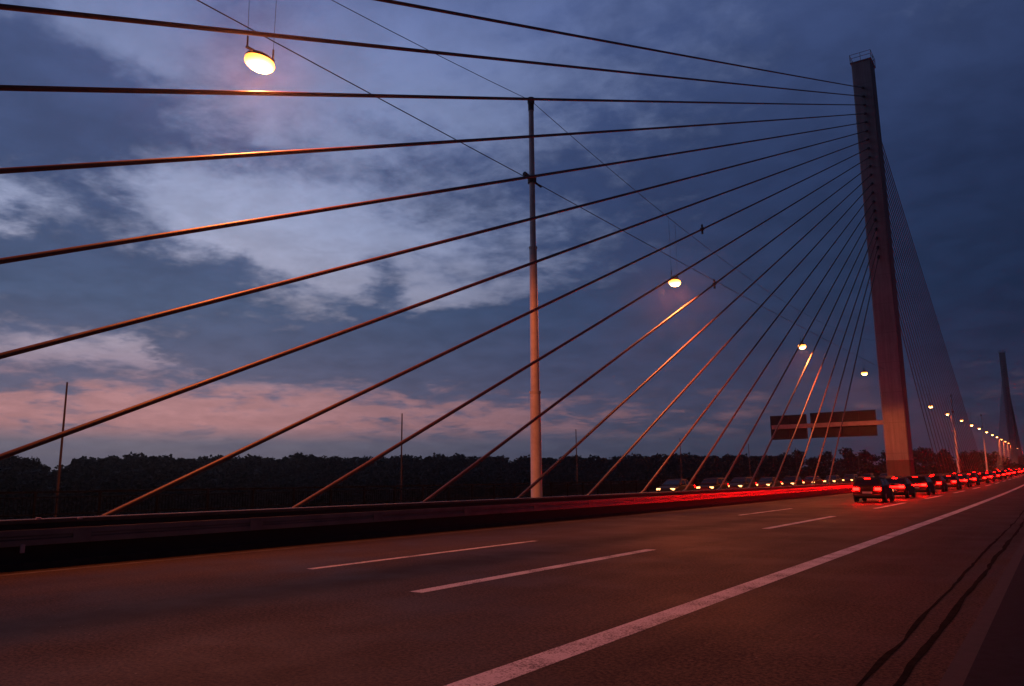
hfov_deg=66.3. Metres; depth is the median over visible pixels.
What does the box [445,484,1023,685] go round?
edge marking
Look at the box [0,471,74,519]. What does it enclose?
tree
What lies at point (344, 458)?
tree
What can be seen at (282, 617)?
road
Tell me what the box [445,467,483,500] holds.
tree
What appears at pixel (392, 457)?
tree
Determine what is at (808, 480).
sedan car
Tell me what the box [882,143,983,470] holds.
stay cable
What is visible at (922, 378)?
stay cable
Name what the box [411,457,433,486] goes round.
tree
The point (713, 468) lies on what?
tree
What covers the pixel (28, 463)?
tree
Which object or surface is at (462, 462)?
tree
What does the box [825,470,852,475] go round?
tree
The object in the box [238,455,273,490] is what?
tree
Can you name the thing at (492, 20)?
stay cable
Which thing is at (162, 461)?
tree
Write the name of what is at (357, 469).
stay cable
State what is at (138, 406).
stay cable
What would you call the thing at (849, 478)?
estate car
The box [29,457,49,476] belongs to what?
tree
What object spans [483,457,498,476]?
tree
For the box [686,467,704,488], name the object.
tree
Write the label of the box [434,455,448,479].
tree
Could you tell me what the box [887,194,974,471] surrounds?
stay cable
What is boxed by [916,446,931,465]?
tree
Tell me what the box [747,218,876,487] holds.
stay cable
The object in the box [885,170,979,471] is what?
stay cable
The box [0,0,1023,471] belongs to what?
sky
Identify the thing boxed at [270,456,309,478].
tree
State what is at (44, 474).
tree
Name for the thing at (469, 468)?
stay cable
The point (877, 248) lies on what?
stay cable
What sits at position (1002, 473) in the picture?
hatchback car
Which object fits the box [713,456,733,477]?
tree
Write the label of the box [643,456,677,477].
tree
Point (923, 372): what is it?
stay cable
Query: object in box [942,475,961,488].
sedan car
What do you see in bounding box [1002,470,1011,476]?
estate car
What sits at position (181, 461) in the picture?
tree
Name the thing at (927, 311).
stay cable
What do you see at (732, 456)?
tree
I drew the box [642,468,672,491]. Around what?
tree
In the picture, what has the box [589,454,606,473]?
tree
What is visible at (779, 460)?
tree
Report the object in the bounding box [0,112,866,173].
stay cable
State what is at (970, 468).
tree
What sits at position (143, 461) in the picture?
tree
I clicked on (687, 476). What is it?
tree
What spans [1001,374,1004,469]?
stay cable
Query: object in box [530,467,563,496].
tree
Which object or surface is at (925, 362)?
stay cable
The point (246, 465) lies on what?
tree
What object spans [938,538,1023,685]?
kerb
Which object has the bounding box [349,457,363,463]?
tree
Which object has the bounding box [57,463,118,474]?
tree
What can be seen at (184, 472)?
tree
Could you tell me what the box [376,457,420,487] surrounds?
tree
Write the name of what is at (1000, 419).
stay cable
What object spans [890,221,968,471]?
stay cable
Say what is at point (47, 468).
tree
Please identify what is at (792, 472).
tree
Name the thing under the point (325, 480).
tree
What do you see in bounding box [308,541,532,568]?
lane marking
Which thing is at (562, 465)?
tree
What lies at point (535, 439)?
lighting mast
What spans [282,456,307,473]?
tree
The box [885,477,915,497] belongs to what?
sedan car
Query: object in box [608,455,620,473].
tree
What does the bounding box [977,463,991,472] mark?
tree
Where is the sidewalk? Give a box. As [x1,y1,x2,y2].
[963,554,1023,685]
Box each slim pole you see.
[54,382,67,517]
[400,413,402,502]
[575,429,577,494]
[680,445,681,478]
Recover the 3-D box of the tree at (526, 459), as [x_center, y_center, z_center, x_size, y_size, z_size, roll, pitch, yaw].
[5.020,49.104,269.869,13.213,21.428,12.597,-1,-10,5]
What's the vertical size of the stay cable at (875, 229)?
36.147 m
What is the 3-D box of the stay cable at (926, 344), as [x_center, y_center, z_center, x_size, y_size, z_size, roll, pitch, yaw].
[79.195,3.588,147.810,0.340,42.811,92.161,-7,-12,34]
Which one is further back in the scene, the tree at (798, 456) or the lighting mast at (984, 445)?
the tree at (798, 456)
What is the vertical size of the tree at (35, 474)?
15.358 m
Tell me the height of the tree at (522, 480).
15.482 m
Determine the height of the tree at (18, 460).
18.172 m
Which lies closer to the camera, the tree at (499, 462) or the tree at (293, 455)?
the tree at (293, 455)
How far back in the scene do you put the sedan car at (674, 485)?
63.99 m
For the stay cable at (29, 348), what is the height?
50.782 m
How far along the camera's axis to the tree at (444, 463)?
241.50 m
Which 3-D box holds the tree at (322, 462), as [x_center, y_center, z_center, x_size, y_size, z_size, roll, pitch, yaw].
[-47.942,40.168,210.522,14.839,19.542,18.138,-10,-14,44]
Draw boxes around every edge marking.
[0,493,852,575]
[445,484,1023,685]
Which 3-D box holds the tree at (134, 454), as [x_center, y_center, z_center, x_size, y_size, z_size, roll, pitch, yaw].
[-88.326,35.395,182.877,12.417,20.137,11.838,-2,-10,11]
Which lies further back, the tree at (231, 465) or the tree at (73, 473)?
the tree at (231, 465)
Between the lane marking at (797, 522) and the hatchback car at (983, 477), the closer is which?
the lane marking at (797, 522)
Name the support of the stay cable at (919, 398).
attached to the median strip
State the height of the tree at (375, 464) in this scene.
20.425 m
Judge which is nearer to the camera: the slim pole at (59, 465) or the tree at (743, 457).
the slim pole at (59, 465)
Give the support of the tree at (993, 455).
on the terrain
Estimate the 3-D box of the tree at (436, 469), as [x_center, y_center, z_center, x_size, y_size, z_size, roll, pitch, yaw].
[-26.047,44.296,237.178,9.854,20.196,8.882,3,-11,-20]
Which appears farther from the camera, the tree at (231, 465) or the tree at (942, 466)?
the tree at (942, 466)
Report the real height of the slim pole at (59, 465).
5.600 m
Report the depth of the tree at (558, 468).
261.42 m
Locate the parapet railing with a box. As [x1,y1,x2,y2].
[0,470,957,518]
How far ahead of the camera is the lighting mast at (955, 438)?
173.72 m
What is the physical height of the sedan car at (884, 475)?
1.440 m
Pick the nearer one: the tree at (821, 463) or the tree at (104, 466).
the tree at (104, 466)
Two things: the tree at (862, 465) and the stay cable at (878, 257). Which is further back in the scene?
the tree at (862, 465)
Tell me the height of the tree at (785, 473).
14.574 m
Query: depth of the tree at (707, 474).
245.39 m
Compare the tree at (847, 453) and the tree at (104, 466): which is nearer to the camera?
the tree at (104, 466)
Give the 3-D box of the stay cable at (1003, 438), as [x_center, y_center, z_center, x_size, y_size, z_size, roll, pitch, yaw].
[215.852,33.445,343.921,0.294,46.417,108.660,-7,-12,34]
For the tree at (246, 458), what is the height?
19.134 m
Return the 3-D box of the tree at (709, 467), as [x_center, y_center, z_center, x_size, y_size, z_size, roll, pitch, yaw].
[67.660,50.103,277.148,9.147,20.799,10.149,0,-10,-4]
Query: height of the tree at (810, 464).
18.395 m
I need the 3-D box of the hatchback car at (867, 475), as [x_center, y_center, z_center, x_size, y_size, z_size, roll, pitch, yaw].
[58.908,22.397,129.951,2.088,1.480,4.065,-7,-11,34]
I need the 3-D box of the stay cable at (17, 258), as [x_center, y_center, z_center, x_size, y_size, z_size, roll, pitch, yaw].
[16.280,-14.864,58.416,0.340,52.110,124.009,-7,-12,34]
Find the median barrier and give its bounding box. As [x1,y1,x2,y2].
[0,471,994,564]
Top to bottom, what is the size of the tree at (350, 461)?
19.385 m
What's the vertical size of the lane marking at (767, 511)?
0.010 m
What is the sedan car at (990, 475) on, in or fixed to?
on the road
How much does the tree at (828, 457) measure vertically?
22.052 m
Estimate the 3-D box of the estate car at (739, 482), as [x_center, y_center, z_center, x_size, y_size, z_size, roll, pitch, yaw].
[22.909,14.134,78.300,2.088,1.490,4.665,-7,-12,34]
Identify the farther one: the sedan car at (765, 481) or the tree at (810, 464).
the tree at (810, 464)
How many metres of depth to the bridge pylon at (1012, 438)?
388.63 m
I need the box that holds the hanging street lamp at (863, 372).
[861,342,866,374]
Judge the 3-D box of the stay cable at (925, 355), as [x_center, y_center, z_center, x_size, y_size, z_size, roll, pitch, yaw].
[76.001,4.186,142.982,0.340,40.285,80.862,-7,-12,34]
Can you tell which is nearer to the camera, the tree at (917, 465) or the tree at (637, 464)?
the tree at (637, 464)
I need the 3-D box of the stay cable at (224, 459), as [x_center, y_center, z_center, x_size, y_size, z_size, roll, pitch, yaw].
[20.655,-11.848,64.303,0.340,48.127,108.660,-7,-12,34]
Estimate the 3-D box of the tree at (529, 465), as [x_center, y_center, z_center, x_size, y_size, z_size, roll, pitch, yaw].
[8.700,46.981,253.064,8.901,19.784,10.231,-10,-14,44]
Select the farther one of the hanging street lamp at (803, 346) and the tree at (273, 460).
the tree at (273, 460)
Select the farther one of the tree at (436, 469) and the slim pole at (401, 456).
the tree at (436, 469)
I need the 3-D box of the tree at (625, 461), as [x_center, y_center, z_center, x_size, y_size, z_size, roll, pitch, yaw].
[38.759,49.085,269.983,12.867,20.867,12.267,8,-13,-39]
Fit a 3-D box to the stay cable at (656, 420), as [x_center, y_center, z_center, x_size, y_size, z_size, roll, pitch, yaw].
[26.966,-7.711,72.837,0.340,42.819,86.512,-7,-12,34]
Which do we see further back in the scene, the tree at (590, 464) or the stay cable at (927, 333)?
the tree at (590, 464)
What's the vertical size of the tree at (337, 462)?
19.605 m
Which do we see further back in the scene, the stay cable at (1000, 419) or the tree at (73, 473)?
the stay cable at (1000, 419)
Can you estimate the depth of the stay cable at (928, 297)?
152.25 m
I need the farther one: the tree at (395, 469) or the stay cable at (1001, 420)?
the stay cable at (1001, 420)
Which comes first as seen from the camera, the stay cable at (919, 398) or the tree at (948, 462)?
the stay cable at (919, 398)
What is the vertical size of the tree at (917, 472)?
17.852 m
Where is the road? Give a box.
[0,473,1023,685]
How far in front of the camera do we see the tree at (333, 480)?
193.59 m
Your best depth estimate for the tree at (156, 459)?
171.15 m
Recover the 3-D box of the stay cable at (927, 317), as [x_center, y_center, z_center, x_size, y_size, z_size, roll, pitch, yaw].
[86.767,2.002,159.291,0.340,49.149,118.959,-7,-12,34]
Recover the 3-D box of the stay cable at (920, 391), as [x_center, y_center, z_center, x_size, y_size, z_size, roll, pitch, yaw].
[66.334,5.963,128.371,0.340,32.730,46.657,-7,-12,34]
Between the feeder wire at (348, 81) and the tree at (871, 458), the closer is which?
the feeder wire at (348, 81)
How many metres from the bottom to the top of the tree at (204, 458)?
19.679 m
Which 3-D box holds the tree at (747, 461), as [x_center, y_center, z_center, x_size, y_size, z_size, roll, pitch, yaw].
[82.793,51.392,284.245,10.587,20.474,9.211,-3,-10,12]
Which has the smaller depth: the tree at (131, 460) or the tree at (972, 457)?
the tree at (131, 460)
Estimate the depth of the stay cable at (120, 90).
23.18 m
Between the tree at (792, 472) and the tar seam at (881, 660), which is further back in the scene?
the tree at (792, 472)
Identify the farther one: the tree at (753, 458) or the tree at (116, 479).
the tree at (753, 458)
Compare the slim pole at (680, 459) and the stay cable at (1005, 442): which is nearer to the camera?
the slim pole at (680, 459)
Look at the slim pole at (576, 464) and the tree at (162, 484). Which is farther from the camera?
the tree at (162, 484)
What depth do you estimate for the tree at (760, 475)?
251.82 m
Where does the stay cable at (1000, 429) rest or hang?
attached to the median strip
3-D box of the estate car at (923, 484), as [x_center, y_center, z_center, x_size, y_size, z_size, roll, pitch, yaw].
[32.385,11.268,62.276,2.088,1.490,4.665,-7,-12,34]
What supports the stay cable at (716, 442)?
attached to the median strip
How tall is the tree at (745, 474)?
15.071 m
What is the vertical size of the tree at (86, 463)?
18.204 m
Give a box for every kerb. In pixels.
[461,473,947,500]
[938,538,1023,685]
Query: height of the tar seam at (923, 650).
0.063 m
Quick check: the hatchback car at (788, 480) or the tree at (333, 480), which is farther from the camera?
the tree at (333, 480)
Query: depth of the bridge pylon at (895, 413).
108.81 m
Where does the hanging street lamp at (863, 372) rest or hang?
hanging from the suspension wire at (668, 217)
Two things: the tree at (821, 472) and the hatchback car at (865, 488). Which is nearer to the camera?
the hatchback car at (865, 488)
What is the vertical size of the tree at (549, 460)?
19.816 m
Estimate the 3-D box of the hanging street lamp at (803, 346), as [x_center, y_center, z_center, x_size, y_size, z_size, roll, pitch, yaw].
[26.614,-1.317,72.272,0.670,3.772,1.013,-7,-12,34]
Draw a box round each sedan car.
[656,479,694,491]
[756,477,781,486]
[802,476,822,484]
[823,475,842,483]
[878,473,886,477]
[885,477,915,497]
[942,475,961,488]
[955,474,971,486]
[983,472,994,481]
[991,472,1001,479]
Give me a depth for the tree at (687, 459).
275.25 m
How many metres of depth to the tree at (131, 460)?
168.86 m
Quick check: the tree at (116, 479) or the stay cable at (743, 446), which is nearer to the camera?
the stay cable at (743, 446)
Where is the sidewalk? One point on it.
(999, 660)
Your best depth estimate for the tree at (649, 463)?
271.03 m
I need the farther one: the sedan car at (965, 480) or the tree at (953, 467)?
the tree at (953, 467)
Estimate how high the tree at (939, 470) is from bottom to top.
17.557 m
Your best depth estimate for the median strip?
19.08 m
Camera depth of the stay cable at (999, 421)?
312.94 m
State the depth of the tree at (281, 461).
211.36 m
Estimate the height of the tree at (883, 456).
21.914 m
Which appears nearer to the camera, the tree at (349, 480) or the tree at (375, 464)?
the tree at (349, 480)
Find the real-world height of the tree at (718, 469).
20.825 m
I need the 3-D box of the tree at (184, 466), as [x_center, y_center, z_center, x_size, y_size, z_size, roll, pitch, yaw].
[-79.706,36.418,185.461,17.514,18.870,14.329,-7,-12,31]
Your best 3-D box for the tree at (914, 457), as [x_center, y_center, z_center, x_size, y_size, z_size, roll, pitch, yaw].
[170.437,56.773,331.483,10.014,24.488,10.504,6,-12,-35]
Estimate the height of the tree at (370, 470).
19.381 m
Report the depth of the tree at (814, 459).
281.08 m
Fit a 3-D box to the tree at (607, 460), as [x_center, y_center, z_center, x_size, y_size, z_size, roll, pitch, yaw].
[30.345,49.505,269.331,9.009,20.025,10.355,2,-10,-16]
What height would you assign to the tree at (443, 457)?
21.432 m
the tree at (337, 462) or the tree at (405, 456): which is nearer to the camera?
the tree at (337, 462)
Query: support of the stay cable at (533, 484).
attached to the median strip
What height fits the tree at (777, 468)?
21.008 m
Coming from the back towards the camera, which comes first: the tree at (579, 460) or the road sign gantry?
the tree at (579, 460)
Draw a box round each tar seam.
[856,510,1023,685]
[893,519,1023,685]
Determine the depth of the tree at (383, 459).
235.46 m
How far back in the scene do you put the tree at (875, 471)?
254.98 m
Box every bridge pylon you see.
[849,49,914,476]
[998,350,1018,463]
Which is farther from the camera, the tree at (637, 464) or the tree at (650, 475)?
the tree at (637, 464)
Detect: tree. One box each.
[0,455,27,470]
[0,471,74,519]
[13,468,74,515]
[13,470,93,516]
[15,468,61,517]
[22,458,31,469]
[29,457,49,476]
[40,462,50,470]
[40,469,121,516]
[42,469,128,516]
[54,458,113,472]
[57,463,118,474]
[64,457,128,467]
[64,458,85,495]
[77,456,101,470]
[98,458,129,471]
[121,479,182,514]
[122,456,143,473]
[123,451,146,464]
[135,455,160,473]
[144,455,161,472]
[148,458,171,468]
[158,457,213,476]
[160,456,201,469]
[162,469,216,511]
[174,457,200,471]
[195,454,211,464]
[208,455,240,479]
[231,455,242,462]
[231,456,269,489]
[237,457,271,468]
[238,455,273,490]
[267,457,280,466]
[268,460,288,471]
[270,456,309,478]
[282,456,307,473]
[289,452,305,459]
[292,454,322,472]
[292,455,352,474]
[303,455,321,473]
[304,456,366,494]
[305,472,346,506]
[316,474,353,505]
[326,466,370,504]
[327,458,365,484]
[339,457,373,479]
[345,457,376,469]
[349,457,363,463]
[358,458,375,479]
[359,455,382,494]
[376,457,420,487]
[377,456,389,465]
[378,457,399,480]
[388,454,405,467]
[398,454,412,466]
[398,455,418,474]
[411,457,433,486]
[422,456,442,475]
[432,452,446,466]
[432,456,455,472]
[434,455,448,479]
[441,456,459,474]
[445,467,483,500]
[447,453,468,470]
[463,457,489,488]
[469,456,508,475]
[482,455,508,471]
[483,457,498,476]
[506,460,526,488]
[511,457,527,474]
[511,470,542,496]
[516,468,556,493]
[518,455,530,468]
[526,458,545,468]
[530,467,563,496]
[542,457,556,495]
[551,457,569,479]
[554,457,568,472]
[562,456,573,470]
[563,455,586,487]
[572,457,595,484]
[584,458,624,487]
[585,473,615,493]
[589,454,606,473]
[602,458,610,482]
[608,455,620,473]
[617,455,633,473]
[627,453,657,489]
[629,456,654,473]
[640,472,664,488]
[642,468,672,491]
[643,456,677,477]
[652,453,677,478]
[670,457,684,475]
[675,452,693,475]
[675,455,723,474]
[676,472,694,483]
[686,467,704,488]
[691,455,730,473]
[693,469,732,484]
[696,455,710,469]
[708,456,730,478]
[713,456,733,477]
[721,454,737,473]
[733,456,777,476]
[735,457,749,473]
[736,455,755,476]
[741,470,757,476]
[746,456,757,468]
[749,470,765,480]
[759,455,785,475]
[765,454,786,476]
[774,472,793,477]
[781,449,805,472]
[783,470,804,477]
[790,465,818,477]
[792,461,829,470]
[804,455,846,470]
[804,458,837,470]
[807,466,836,479]
[815,451,856,472]
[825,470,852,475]
[838,447,857,473]
[851,449,879,474]
[857,467,879,474]
[867,454,886,471]
[877,450,886,470]
[913,448,921,471]
[914,448,948,471]
[914,464,921,473]
[915,463,935,474]
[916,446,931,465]
[918,464,950,473]
[926,449,952,464]
[928,463,938,473]
[936,463,951,471]
[948,462,962,472]
[959,451,969,464]
[961,462,978,472]
[967,450,984,465]
[970,451,1004,467]
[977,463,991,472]
[980,452,1011,465]
[989,460,1011,470]
[1005,462,1020,469]
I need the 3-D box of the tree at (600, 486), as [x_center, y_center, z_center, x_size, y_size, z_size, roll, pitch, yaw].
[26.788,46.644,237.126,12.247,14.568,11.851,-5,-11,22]
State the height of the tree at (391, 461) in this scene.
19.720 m
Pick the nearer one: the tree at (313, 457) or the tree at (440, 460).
the tree at (313, 457)
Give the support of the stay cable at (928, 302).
attached to the median strip
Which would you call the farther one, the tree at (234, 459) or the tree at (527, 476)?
the tree at (527, 476)
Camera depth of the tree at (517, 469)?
254.34 m
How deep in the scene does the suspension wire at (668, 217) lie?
47.16 m
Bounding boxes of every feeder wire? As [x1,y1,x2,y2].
[197,0,522,175]
[541,185,882,368]
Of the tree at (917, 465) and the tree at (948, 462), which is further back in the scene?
the tree at (948, 462)
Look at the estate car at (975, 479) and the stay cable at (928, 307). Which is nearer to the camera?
the estate car at (975, 479)
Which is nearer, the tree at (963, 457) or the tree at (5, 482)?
the tree at (5, 482)
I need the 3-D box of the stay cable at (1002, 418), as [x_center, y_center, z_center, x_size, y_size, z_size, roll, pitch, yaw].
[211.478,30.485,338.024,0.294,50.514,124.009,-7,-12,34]
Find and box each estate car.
[728,477,755,488]
[842,474,857,482]
[907,475,935,494]
[964,473,979,484]
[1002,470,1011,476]
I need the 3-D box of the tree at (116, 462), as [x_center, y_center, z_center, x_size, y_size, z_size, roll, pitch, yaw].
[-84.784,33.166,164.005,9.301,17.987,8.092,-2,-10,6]
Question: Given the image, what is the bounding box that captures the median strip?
[0,491,852,571]
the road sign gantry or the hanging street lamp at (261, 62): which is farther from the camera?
the road sign gantry
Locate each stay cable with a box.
[0,3,864,97]
[0,85,865,105]
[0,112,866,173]
[0,121,866,263]
[0,130,867,358]
[0,138,868,459]
[100,147,869,515]
[289,156,870,507]
[374,0,863,88]
[422,165,871,501]
[516,173,871,497]
[586,182,872,494]
[639,191,873,492]
[683,200,874,490]
[718,209,875,488]
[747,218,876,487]
[772,227,876,486]
[793,237,877,485]
[811,246,878,484]
[827,255,879,483]
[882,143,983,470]
[883,152,982,471]
[884,161,980,469]
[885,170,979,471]
[885,176,977,470]
[886,185,976,471]
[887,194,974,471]
[888,203,972,471]
[889,212,970,471]
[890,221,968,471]
[891,231,966,472]
[892,241,963,471]
[893,250,961,472]
[894,260,958,472]
[895,270,955,471]
[896,280,952,471]
[897,291,949,472]
[898,302,946,474]
[899,313,943,474]
[900,325,938,473]
[997,361,1002,465]
[998,372,1002,462]
[999,366,1003,459]
[1000,369,1003,454]
[1000,381,1003,468]
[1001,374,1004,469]
[1002,377,1004,464]
[1003,392,1004,454]
[1005,424,1005,461]
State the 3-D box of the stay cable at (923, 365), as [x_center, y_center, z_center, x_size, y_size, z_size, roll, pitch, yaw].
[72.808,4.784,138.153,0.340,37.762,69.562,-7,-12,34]
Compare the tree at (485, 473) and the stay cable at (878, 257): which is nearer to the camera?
the stay cable at (878, 257)
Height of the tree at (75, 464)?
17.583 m
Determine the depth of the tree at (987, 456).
330.35 m
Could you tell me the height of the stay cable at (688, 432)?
41.488 m
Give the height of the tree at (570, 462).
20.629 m
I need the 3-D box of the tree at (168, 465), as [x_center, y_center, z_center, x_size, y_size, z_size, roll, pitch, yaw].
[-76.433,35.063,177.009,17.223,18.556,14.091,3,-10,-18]
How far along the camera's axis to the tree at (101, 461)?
163.17 m
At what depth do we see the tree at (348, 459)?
226.18 m
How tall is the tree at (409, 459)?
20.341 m
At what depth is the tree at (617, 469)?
258.90 m
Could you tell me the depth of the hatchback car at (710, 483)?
70.49 m
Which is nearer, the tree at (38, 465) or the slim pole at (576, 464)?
the slim pole at (576, 464)
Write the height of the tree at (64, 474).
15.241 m
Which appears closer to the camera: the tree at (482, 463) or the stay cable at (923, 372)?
the stay cable at (923, 372)
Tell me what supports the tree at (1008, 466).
on the terrain
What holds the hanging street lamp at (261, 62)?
hanging from the suspension wire at (426, 49)
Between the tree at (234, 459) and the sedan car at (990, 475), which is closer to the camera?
the sedan car at (990, 475)
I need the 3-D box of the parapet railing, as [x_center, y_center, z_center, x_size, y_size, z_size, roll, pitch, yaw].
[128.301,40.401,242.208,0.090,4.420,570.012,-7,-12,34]
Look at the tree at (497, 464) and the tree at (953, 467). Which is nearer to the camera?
the tree at (497, 464)
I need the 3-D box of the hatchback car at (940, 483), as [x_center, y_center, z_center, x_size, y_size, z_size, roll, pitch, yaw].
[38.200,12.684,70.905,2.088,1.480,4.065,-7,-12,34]
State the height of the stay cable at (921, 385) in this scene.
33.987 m
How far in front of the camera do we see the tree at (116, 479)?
139.40 m
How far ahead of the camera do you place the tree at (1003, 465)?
301.24 m
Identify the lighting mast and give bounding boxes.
[523,97,541,497]
[950,394,959,472]
[980,414,987,469]
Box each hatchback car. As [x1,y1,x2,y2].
[697,478,728,489]
[780,476,802,485]
[853,477,894,501]
[859,474,874,476]
[926,475,947,491]
[976,473,988,482]
[996,471,1006,478]
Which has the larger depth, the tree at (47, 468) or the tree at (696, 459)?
the tree at (696, 459)
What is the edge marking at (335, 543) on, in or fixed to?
on the road
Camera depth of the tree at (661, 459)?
270.67 m
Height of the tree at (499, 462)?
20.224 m
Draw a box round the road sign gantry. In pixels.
[770,410,882,439]
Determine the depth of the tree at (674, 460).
277.63 m
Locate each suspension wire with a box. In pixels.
[332,0,522,96]
[534,103,874,340]
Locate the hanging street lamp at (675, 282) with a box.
[668,216,680,286]
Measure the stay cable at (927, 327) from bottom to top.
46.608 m
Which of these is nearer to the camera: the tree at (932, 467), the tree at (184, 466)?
the tree at (184, 466)
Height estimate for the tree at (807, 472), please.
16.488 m
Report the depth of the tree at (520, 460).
258.45 m
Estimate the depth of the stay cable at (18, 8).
23.39 m
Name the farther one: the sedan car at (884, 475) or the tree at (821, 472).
the tree at (821, 472)
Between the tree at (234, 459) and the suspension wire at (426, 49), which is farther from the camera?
the tree at (234, 459)
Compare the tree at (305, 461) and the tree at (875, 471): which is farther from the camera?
the tree at (875, 471)
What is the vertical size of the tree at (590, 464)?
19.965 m
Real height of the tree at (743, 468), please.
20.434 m
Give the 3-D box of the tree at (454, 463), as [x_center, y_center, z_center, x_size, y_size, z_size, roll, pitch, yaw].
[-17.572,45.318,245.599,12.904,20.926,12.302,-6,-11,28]
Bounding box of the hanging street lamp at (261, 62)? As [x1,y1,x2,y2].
[244,0,276,73]
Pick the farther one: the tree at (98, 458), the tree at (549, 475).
the tree at (549, 475)
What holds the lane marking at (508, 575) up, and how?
on the road
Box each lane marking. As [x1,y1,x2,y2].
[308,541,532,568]
[409,549,654,592]
[742,508,792,514]
[762,516,834,528]
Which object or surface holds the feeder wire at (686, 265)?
attached to the lighting mast at (535, 439)
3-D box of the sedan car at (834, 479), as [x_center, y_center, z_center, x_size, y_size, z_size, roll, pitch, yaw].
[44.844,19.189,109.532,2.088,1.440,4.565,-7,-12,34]
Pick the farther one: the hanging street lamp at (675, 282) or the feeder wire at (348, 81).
the hanging street lamp at (675, 282)
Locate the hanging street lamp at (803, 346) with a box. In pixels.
[798,320,805,348]
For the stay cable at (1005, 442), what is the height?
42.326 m
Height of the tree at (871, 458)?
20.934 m
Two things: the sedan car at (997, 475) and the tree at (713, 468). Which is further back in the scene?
the tree at (713, 468)
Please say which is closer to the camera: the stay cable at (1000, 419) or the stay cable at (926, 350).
the stay cable at (926, 350)
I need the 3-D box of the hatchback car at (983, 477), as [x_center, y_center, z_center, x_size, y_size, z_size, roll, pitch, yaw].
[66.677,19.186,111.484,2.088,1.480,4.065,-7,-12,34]
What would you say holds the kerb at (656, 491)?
on the bridge deck
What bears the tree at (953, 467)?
on the terrain
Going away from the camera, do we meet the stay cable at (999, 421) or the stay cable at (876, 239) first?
the stay cable at (876, 239)
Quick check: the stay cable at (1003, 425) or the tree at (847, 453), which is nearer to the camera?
the tree at (847, 453)
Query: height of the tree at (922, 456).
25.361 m
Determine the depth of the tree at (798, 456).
272.74 m

